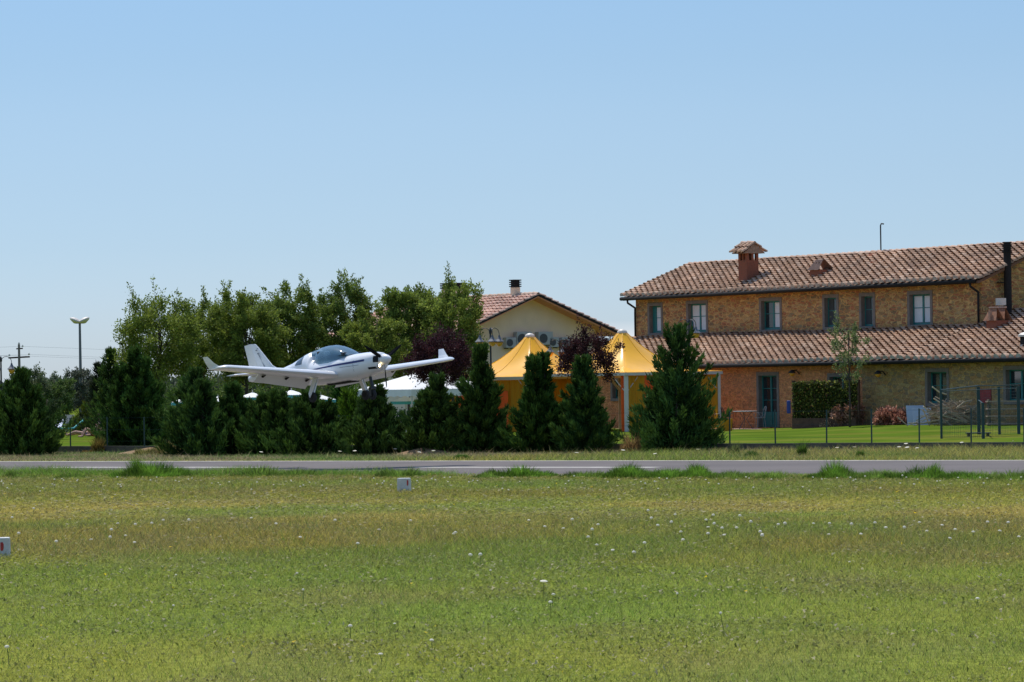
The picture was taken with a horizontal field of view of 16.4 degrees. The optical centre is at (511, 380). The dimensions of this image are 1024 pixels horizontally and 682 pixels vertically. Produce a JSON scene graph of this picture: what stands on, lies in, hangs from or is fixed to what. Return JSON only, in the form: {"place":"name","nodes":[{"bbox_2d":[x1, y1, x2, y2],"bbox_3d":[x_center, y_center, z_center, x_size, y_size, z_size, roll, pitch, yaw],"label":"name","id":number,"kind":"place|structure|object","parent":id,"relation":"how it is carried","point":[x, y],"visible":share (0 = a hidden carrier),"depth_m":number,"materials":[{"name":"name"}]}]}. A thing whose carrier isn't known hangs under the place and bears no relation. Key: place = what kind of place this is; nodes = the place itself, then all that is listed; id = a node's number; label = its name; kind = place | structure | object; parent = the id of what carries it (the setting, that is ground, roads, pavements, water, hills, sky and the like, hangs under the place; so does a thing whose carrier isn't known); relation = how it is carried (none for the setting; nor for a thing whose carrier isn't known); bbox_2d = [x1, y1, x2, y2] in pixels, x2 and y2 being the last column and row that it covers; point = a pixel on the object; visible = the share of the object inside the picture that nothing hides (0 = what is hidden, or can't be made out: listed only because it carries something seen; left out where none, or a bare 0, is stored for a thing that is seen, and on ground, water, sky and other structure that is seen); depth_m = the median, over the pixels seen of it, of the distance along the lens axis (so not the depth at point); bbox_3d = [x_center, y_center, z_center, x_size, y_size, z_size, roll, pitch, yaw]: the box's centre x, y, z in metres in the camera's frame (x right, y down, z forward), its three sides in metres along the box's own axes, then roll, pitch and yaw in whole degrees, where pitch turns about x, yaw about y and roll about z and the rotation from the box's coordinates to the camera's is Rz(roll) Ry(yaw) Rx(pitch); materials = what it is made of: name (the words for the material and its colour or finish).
{"place":"outdoors","nodes":[
{"label":"outdoors","id":0,"kind":"place"},
{"bbox_2d":[203,344,453,401],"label":"light aircraft","id":1,"kind":"object","parent":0,"point":[338,365],"visible":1,"depth_m":101.02,"materials":[{"name":"white plastic"}]},
{"bbox_2d":[0,402,1023,681],"bbox_3d":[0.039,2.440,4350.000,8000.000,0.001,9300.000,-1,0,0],"label":"ground","id":2,"kind":"structure","parent":0,"point":[508,648],"depth_m":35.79,"materials":[{"name":"green plant"}]},
{"bbox_2d":[0,537,10,556],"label":"marker block","id":3,"kind":"structure","parent":2,"relation":"on","point":[4,543],"depth_m":51.27,"materials":[{"name":"concrete"}]},
{"bbox_2d":[2,469,40,477],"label":"weed clump","id":4,"kind":"object","parent":2,"relation":"on","point":[15,474],"visible":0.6,"depth_m":96.39,"materials":[{"name":"green plant"}]},
{"bbox_2d":[0,366,73,455],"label":"conifer tree","id":5,"kind":"object","parent":2,"relation":"on","point":[25,427],"visible":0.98,"depth_m":127.80,"materials":[{"name":"green plant"}]},
{"bbox_2d":[0,342,104,366],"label":"utility pole","id":6,"kind":"object","parent":2,"relation":"on","point":[19,356],"visible":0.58,"depth_m":259.95,"materials":[{"name":"grey wood"}]},
{"bbox_2d":[54,471,92,478],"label":"weed clump","id":7,"kind":"object","parent":2,"relation":"on","point":[69,476],"visible":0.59,"depth_m":94.86,"materials":[{"name":"green plant"}]},
{"bbox_2d":[70,317,88,411],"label":"floodlight mast","id":8,"kind":"object","parent":2,"relation":"on","point":[80,321],"visible":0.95,"depth_m":219.92,"materials":[{"name":"grey metal"}]},
{"bbox_2d":[88,434,108,453],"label":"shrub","id":9,"kind":"object","parent":2,"relation":"on","point":[99,445],"visible":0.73,"depth_m":130.40,"materials":[{"name":"brown plant"}]},
{"bbox_2d":[133,447,154,454],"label":"weed clump","id":10,"kind":"object","parent":2,"relation":"on","point":[142,451],"visible":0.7,"depth_m":125.26,"materials":[{"name":"beige plant"}]},
{"bbox_2d":[109,454,195,477],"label":"weed clump","id":11,"kind":"object","parent":2,"relation":"on","point":[146,469],"visible":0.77,"depth_m":94.32,"materials":[{"name":"green plant"}]},
{"bbox_2d":[2,372,333,400],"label":"distant wood","id":12,"kind":"object","parent":2,"relation":"on","point":[173,382],"visible":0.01,"depth_m":477.45,"materials":[{"name":"green plant"}]},
{"bbox_2d":[146,366,237,456],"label":"conifer tree","id":13,"kind":"object","parent":2,"relation":"on","point":[194,424],"visible":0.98,"depth_m":122.57,"materials":[{"name":"green plant"}]},
{"bbox_2d":[209,379,254,454],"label":"conifer tree","id":14,"kind":"object","parent":2,"relation":"on","point":[234,400],"visible":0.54,"depth_m":123.24,"materials":[{"name":"green plant"}]},
{"bbox_2d":[229,460,282,477],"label":"weed clump","id":15,"kind":"object","parent":2,"relation":"on","point":[261,471],"visible":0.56,"depth_m":93.49,"materials":[{"name":"green plant"}]},
{"bbox_2d":[233,388,291,454],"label":"conifer tree","id":16,"kind":"object","parent":2,"relation":"on","point":[269,410],"visible":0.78,"depth_m":121.96,"materials":[{"name":"green plant"}]},
{"bbox_2d":[266,466,325,477],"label":"weed clump","id":17,"kind":"object","parent":2,"relation":"on","point":[295,472],"visible":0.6,"depth_m":92.94,"materials":[{"name":"green plant"}]},
{"bbox_2d":[258,389,353,454],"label":"conifer tree","id":18,"kind":"object","parent":2,"relation":"on","point":[317,424],"visible":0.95,"depth_m":120.75,"materials":[{"name":"green plant"}]},
{"bbox_2d":[334,382,406,454],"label":"conifer tree","id":19,"kind":"object","parent":2,"relation":"on","point":[373,426],"visible":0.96,"depth_m":119.19,"materials":[{"name":"green plant"}]},
{"bbox_2d":[372,465,424,478],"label":"weed clump","id":20,"kind":"object","parent":2,"relation":"on","point":[410,472],"visible":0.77,"depth_m":90.46,"materials":[{"name":"green plant"}]},
{"bbox_2d":[397,478,410,491],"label":"marker block","id":21,"kind":"structure","parent":2,"relation":"on","point":[403,483],"depth_m":78.98,"materials":[{"name":"concrete"}]},
{"bbox_2d":[392,448,450,455],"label":"soil mound","id":22,"kind":"object","parent":2,"relation":"on","point":[421,450],"visible":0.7,"depth_m":118.27,"materials":[{"name":"beige soil"}]},
{"bbox_2d":[388,372,469,452],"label":"conifer tree","id":23,"kind":"object","parent":2,"relation":"on","point":[433,409],"visible":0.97,"depth_m":118.92,"materials":[{"name":"green plant"}]},
{"bbox_2d":[329,280,617,418],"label":"plaster house","id":24,"kind":"structure","parent":2,"relation":"on","point":[514,316],"depth_m":180.13,"materials":[{"name":"paint"}]},
{"bbox_2d":[439,342,514,452],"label":"conifer tree","id":25,"kind":"object","parent":2,"relation":"on","point":[481,391],"visible":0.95,"depth_m":119.13,"materials":[{"name":"green plant"}]},
{"bbox_2d":[470,469,502,478],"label":"weed clump","id":26,"kind":"object","parent":2,"relation":"on","point":[486,474],"visible":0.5,"depth_m":88.25,"materials":[{"name":"green plant"}]},
{"bbox_2d":[0,463,1019,477],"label":"edge grass","id":27,"kind":"structure","parent":2,"relation":"on","point":[39,470],"depth_m":94.86,"materials":[{"name":"green plant"}]},
{"bbox_2d":[0,460,1023,475],"bbox_3d":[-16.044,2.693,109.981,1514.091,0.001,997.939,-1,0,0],"label":"runway","id":28,"kind":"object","parent":2,"relation":"on","point":[1000,466],"visible":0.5,"depth_m":100.66,"materials":[{"name":"grey asphalt"}]},
{"bbox_2d":[0,460,961,461],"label":"edge line","id":29,"kind":"object","parent":28,"relation":"on","point":[623,460],"visible":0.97,"depth_m":103.75,"materials":[{"name":"white paint"}]},
{"bbox_2d":[410,467,651,467],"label":"line","id":30,"kind":"object","parent":28,"relation":"on","point":[520,467],"visible":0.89,"depth_m":99.42,"materials":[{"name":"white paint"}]},
{"bbox_2d":[484,464,558,478],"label":"weed clump","id":31,"kind":"object","parent":2,"relation":"on","point":[518,471],"visible":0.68,"depth_m":88.38,"materials":[{"name":"green plant"}]},
{"bbox_2d":[495,348,562,453],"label":"conifer tree","id":32,"kind":"object","parent":2,"relation":"on","point":[537,412],"visible":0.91,"depth_m":117.66,"materials":[{"name":"green plant"}]},
{"bbox_2d":[48,407,1023,445],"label":"wire fence","id":33,"kind":"object","parent":2,"relation":"on","point":[870,410],"visible":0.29,"depth_m":114.23,"materials":[{"name":"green metal"}]},
{"bbox_2d":[52,442,1023,452],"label":"retaining wall","id":34,"kind":"structure","parent":2,"relation":"on","point":[132,448],"depth_m":114.58,"materials":[{"name":"concrete"}]},
{"bbox_2d":[557,469,604,478],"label":"weed clump","id":35,"kind":"object","parent":2,"relation":"on","point":[596,474],"visible":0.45,"depth_m":87.36,"materials":[{"name":"green plant"}]},
{"bbox_2d":[548,353,619,452],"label":"conifer tree","id":36,"kind":"object","parent":2,"relation":"on","point":[584,417],"visible":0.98,"depth_m":116.43,"materials":[{"name":"green plant"}]},
{"bbox_2d":[602,461,649,478],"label":"weed clump","id":37,"kind":"object","parent":2,"relation":"on","point":[630,471],"visible":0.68,"depth_m":86.52,"materials":[{"name":"green plant"}]},
{"bbox_2d":[618,432,641,452],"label":"weed clump","id":38,"kind":"object","parent":2,"relation":"on","point":[632,444],"visible":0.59,"depth_m":115.55,"materials":[{"name":"brown plant"}]},
{"bbox_2d":[639,466,694,479],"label":"weed clump","id":39,"kind":"object","parent":2,"relation":"on","point":[664,473],"visible":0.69,"depth_m":85.44,"materials":[{"name":"green plant"}]},
{"bbox_2d":[683,460,717,478],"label":"weed clump","id":40,"kind":"object","parent":2,"relation":"on","point":[698,470],"visible":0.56,"depth_m":85.76,"materials":[{"name":"green plant"}]},
{"bbox_2d":[702,469,758,479],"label":"weed clump","id":41,"kind":"object","parent":2,"relation":"on","point":[730,474],"visible":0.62,"depth_m":84.36,"materials":[{"name":"green plant"}]},
{"bbox_2d":[748,470,799,479],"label":"weed clump","id":42,"kind":"object","parent":2,"relation":"on","point":[772,476],"visible":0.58,"depth_m":83.59,"materials":[{"name":"green plant"}]},
{"bbox_2d":[793,437,809,455],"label":"weed clump","id":43,"kind":"object","parent":2,"relation":"on","point":[801,448],"visible":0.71,"depth_m":107.17,"materials":[{"name":"green plant"}]},
{"bbox_2d":[803,458,859,478],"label":"weed clump","id":44,"kind":"object","parent":2,"relation":"on","point":[836,470],"visible":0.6,"depth_m":83.65,"materials":[{"name":"green plant"}]},
{"bbox_2d":[851,470,885,480],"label":"weed clump","id":45,"kind":"object","parent":2,"relation":"on","point":[871,475],"visible":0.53,"depth_m":82.18,"materials":[{"name":"green plant"}]},
{"bbox_2d":[879,460,946,479],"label":"weed clump","id":46,"kind":"object","parent":2,"relation":"on","point":[931,471],"visible":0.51,"depth_m":81.94,"materials":[{"name":"green plant"}]},
{"bbox_2d":[933,470,992,480],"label":"weed clump","id":47,"kind":"object","parent":2,"relation":"on","point":[953,474],"visible":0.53,"depth_m":81.05,"materials":[{"name":"green plant"}]},
{"bbox_2d":[980,468,1023,480],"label":"weed clump","id":48,"kind":"object","parent":2,"relation":"on","point":[1010,474],"visible":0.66,"depth_m":80.22,"materials":[{"name":"green plant"}]},
{"bbox_2d":[0,0,1023,382],"label":"sky","id":49,"kind":"structure","parent":0,"point":[583,153],"materials":[{"name":"blue"}]},
{"bbox_2d":[58,409,1022,445],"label":"lawn","id":50,"kind":"structure","parent":0,"point":[889,433],"depth_m":128.79,"materials":[{"name":"green plant"}]},
{"bbox_2d":[0,356,14,389],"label":"street lamp","id":51,"kind":"object","parent":50,"relation":"on","point":[11,369],"visible":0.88,"depth_m":149.98,"materials":[{"name":"black metal"}]},
{"bbox_2d":[5,361,52,410],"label":"broadleaf tree","id":52,"kind":"object","parent":50,"relation":"on","point":[35,375],"visible":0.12,"depth_m":171.85,"materials":[{"name":"green plant"}]},
{"bbox_2d":[44,398,67,426],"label":"garden shrub","id":53,"kind":"object","parent":50,"relation":"on","point":[53,406],"visible":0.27,"depth_m":149.80,"materials":[{"name":"green plant"}]},
{"bbox_2d":[42,376,77,424],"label":"broadleaf tree","id":54,"kind":"object","parent":50,"relation":"on","point":[61,385],"visible":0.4,"depth_m":177.77,"materials":[{"name":"green plant"}]},
{"bbox_2d":[65,400,93,430],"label":"conifer tree","id":55,"kind":"object","parent":50,"relation":"on","point":[82,407],"visible":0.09,"depth_m":166.15,"materials":[{"name":"green plant"}]},
{"bbox_2d":[63,366,98,411],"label":"olive tree","id":56,"kind":"object","parent":50,"relation":"on","point":[76,374],"visible":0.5,"depth_m":184.72,"materials":[{"name":"green plant"}]},
{"bbox_2d":[74,360,109,430],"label":"conifer tree","id":57,"kind":"object","parent":50,"relation":"on","point":[94,386],"visible":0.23,"depth_m":160.31,"materials":[{"name":"green plant"}]},
{"bbox_2d":[75,346,116,435],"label":"conifer tree","id":58,"kind":"object","parent":50,"relation":"on","point":[108,373],"visible":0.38,"depth_m":149.86,"materials":[{"name":"green plant"}]},
{"bbox_2d":[87,345,169,445],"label":"conifer tree","id":59,"kind":"object","parent":50,"relation":"on","point":[136,388],"visible":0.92,"depth_m":132.01,"materials":[{"name":"green plant"}]},
{"bbox_2d":[107,274,210,431],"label":"broadleaf tree","id":60,"kind":"object","parent":50,"relation":"on","point":[169,357],"visible":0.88,"depth_m":149.18,"materials":[{"name":"green plant"}]},
{"bbox_2d":[166,285,235,379],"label":"broadleaf tree","id":61,"kind":"object","parent":50,"relation":"on","point":[201,314],"visible":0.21,"depth_m":155.32,"materials":[{"name":"green plant"}]},
{"bbox_2d":[198,280,293,394],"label":"broadleaf tree","id":62,"kind":"object","parent":50,"relation":"on","point":[244,314],"visible":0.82,"depth_m":149.35,"materials":[{"name":"green plant"}]},
{"bbox_2d":[249,382,301,398],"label":"garden shrub","id":63,"kind":"object","parent":50,"relation":"on","point":[285,388],"visible":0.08,"depth_m":167.76,"materials":[{"name":"green plant"}]},
{"bbox_2d":[253,274,333,400],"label":"broadleaf tree","id":64,"kind":"object","parent":50,"relation":"on","point":[306,324],"visible":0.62,"depth_m":152.52,"materials":[{"name":"green plant"}]},
{"bbox_2d":[304,385,335,395],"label":"garden shrub","id":65,"kind":"object","parent":50,"relation":"on","point":[323,390],"visible":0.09,"depth_m":167.64,"materials":[{"name":"green plant"}]},
{"bbox_2d":[302,268,378,387],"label":"broadleaf tree","id":66,"kind":"object","parent":50,"relation":"on","point":[332,311],"visible":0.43,"depth_m":154.21,"materials":[{"name":"green plant"}]},
{"bbox_2d":[326,384,357,418],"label":"conifer tree","id":67,"kind":"object","parent":50,"relation":"on","point":[336,395],"visible":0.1,"depth_m":143.97,"materials":[{"name":"green plant"}]},
{"bbox_2d":[337,386,359,423],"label":"conifer tree","id":68,"kind":"object","parent":50,"relation":"on","point":[348,400],"visible":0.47,"depth_m":141.55,"materials":[{"name":"green plant"}]},
{"bbox_2d":[337,299,412,386],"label":"broadleaf tree","id":69,"kind":"object","parent":50,"relation":"on","point":[381,337],"visible":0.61,"depth_m":146.53,"materials":[{"name":"green plant"}]},
{"bbox_2d":[390,396,415,431],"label":"pool parasol","id":70,"kind":"object","parent":50,"relation":"on","point":[405,400],"visible":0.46,"depth_m":140.85,"materials":[{"name":"white fabric"}]},
{"bbox_2d":[378,282,433,409],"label":"broadleaf tree","id":71,"kind":"object","parent":50,"relation":"on","point":[398,302],"visible":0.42,"depth_m":150.26,"materials":[{"name":"green plant"}]},
{"bbox_2d":[358,375,466,419],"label":"white gazebo","id":72,"kind":"object","parent":50,"relation":"on","point":[403,386],"visible":0.28,"depth_m":140.38,"materials":[{"name":"fabric"}]},
{"bbox_2d":[399,321,474,388],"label":"plum tree","id":73,"kind":"object","parent":50,"relation":"on","point":[459,353],"visible":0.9,"depth_m":134.38,"materials":[{"name":"purple plant"}]},
{"bbox_2d":[415,261,489,401],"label":"broadleaf tree","id":74,"kind":"object","parent":50,"relation":"on","point":[445,311],"visible":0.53,"depth_m":148.56,"materials":[{"name":"green plant"}]},
{"bbox_2d":[475,328,503,368],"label":"street lamp","id":75,"kind":"object","parent":50,"relation":"on","point":[498,341],"visible":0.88,"depth_m":139.98,"materials":[{"name":"grey metal"}]},
{"bbox_2d":[450,333,620,431],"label":"yellow marquee","id":76,"kind":"object","parent":50,"relation":"on","point":[509,369],"visible":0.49,"depth_m":152.64,"materials":[{"name":"fabric"}]},
{"bbox_2d":[552,314,625,382],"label":"plum tree","id":77,"kind":"object","parent":50,"relation":"on","point":[578,346],"visible":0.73,"depth_m":138.51,"materials":[{"name":"purple plant"}]},
{"bbox_2d":[523,329,722,431],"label":"yellow marquee","id":78,"kind":"object","parent":50,"relation":"on","point":[634,357],"visible":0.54,"depth_m":148.94,"materials":[{"name":"fabric"}]},
{"bbox_2d":[613,320,732,451],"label":"conifer tree","id":79,"kind":"object","parent":50,"relation":"on","point":[676,411],"visible":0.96,"depth_m":115.64,"materials":[{"name":"green plant"}]},
{"bbox_2d":[677,319,699,368],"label":"street lamp","id":80,"kind":"object","parent":50,"relation":"on","point":[696,332],"visible":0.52,"depth_m":137.97,"materials":[{"name":"black metal"}]},
{"bbox_2d":[580,223,1023,427],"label":"stone farmhouse","id":81,"kind":"object","parent":50,"relation":"on","point":[939,317],"visible":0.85,"depth_m":148.91,"materials":[{"name":"brown stone"}]},
{"bbox_2d":[610,378,617,400],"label":"window","id":82,"kind":"structure","parent":81,"relation":"in","point":[613,390],"depth_m":159.37,"materials":[{"name":"grey glass"}]},
{"bbox_2d":[647,302,662,334],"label":"window","id":83,"kind":"structure","parent":81,"relation":"in","point":[654,310],"depth_m":163.27,"materials":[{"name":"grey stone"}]},
{"bbox_2d":[686,300,707,333],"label":"window","id":84,"kind":"structure","parent":81,"relation":"in","point":[699,312],"depth_m":160.39,"materials":[{"name":"white glass"}]},
{"bbox_2d":[756,372,779,426],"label":"door","id":85,"kind":"structure","parent":81,"relation":"in","point":[767,383],"depth_m":149.68,"materials":[{"name":"grey wood"}]},
{"bbox_2d":[759,297,781,330],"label":"window","id":86,"kind":"structure","parent":81,"relation":"in","point":[770,314],"depth_m":155.76,"materials":[{"name":"glass"}]},
{"bbox_2d":[822,294,838,329],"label":"window","id":87,"kind":"structure","parent":81,"relation":"in","point":[830,302],"depth_m":152.07,"materials":[{"name":"glass"}]},
{"bbox_2d":[827,373,851,412],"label":"door","id":88,"kind":"structure","parent":81,"relation":"in","point":[830,376],"depth_m":145.50,"materials":[{"name":"grey stone"}]},
{"bbox_2d":[859,292,875,327],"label":"window","id":89,"kind":"structure","parent":81,"relation":"in","point":[867,319],"depth_m":149.86,"materials":[{"name":"grey glass"}]},
{"bbox_2d":[907,290,932,325],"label":"window","id":90,"kind":"structure","parent":81,"relation":"in","point":[919,306],"depth_m":146.93,"materials":[{"name":"white glass"}]},
{"bbox_2d":[925,368,949,405],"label":"window","id":91,"kind":"structure","parent":81,"relation":"in","point":[939,381],"depth_m":140.12,"materials":[{"name":"glass"}]},
{"bbox_2d":[1003,366,1023,403],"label":"window","id":92,"kind":"structure","parent":81,"relation":"in","point":[1016,377],"depth_m":136.15,"materials":[{"name":"glass"}]},
{"bbox_2d":[791,379,861,428],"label":"ivy screen","id":93,"kind":"object","parent":50,"relation":"on","point":[807,391],"visible":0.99,"depth_m":143.74,"materials":[{"name":"green plant"}]},
{"bbox_2d":[829,402,865,425],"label":"dry shrub","id":94,"kind":"object","parent":50,"relation":"on","point":[836,414],"visible":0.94,"depth_m":142.89,"materials":[{"name":"brown plant"}]},
{"bbox_2d":[827,310,872,426],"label":"young tree","id":95,"kind":"object","parent":50,"relation":"on","point":[855,342],"visible":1,"depth_m":140.27,"materials":[{"name":"green plant"}]},
{"bbox_2d":[872,404,906,425],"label":"dry shrub","id":96,"kind":"object","parent":50,"relation":"on","point":[886,415],"visible":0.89,"depth_m":140.39,"materials":[{"name":"brown plant"}]},
{"bbox_2d":[906,405,923,424],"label":"leaning board","id":97,"kind":"object","parent":50,"relation":"on","point":[909,412],"visible":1,"depth_m":139.91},
{"bbox_2d":[912,408,930,424],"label":"leaning board","id":98,"kind":"object","parent":50,"relation":"on","point":[915,414],"visible":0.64,"depth_m":139.15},
{"bbox_2d":[897,386,992,425],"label":"brush pile","id":99,"kind":"object","parent":50,"relation":"on","point":[960,414],"visible":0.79,"depth_m":136.89,"materials":[{"name":"wood"}]},
{"bbox_2d":[940,385,1020,438],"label":"green pen","id":100,"kind":"object","parent":50,"relation":"on","point":[982,417],"visible":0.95,"depth_m":122.98,"materials":[{"name":"metal"}]},
{"bbox_2d":[985,399,1023,425],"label":"fence","id":101,"kind":"object","parent":50,"relation":"on","point":[988,401],"visible":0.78,"depth_m":134.53,"materials":[{"name":"grey metal"}]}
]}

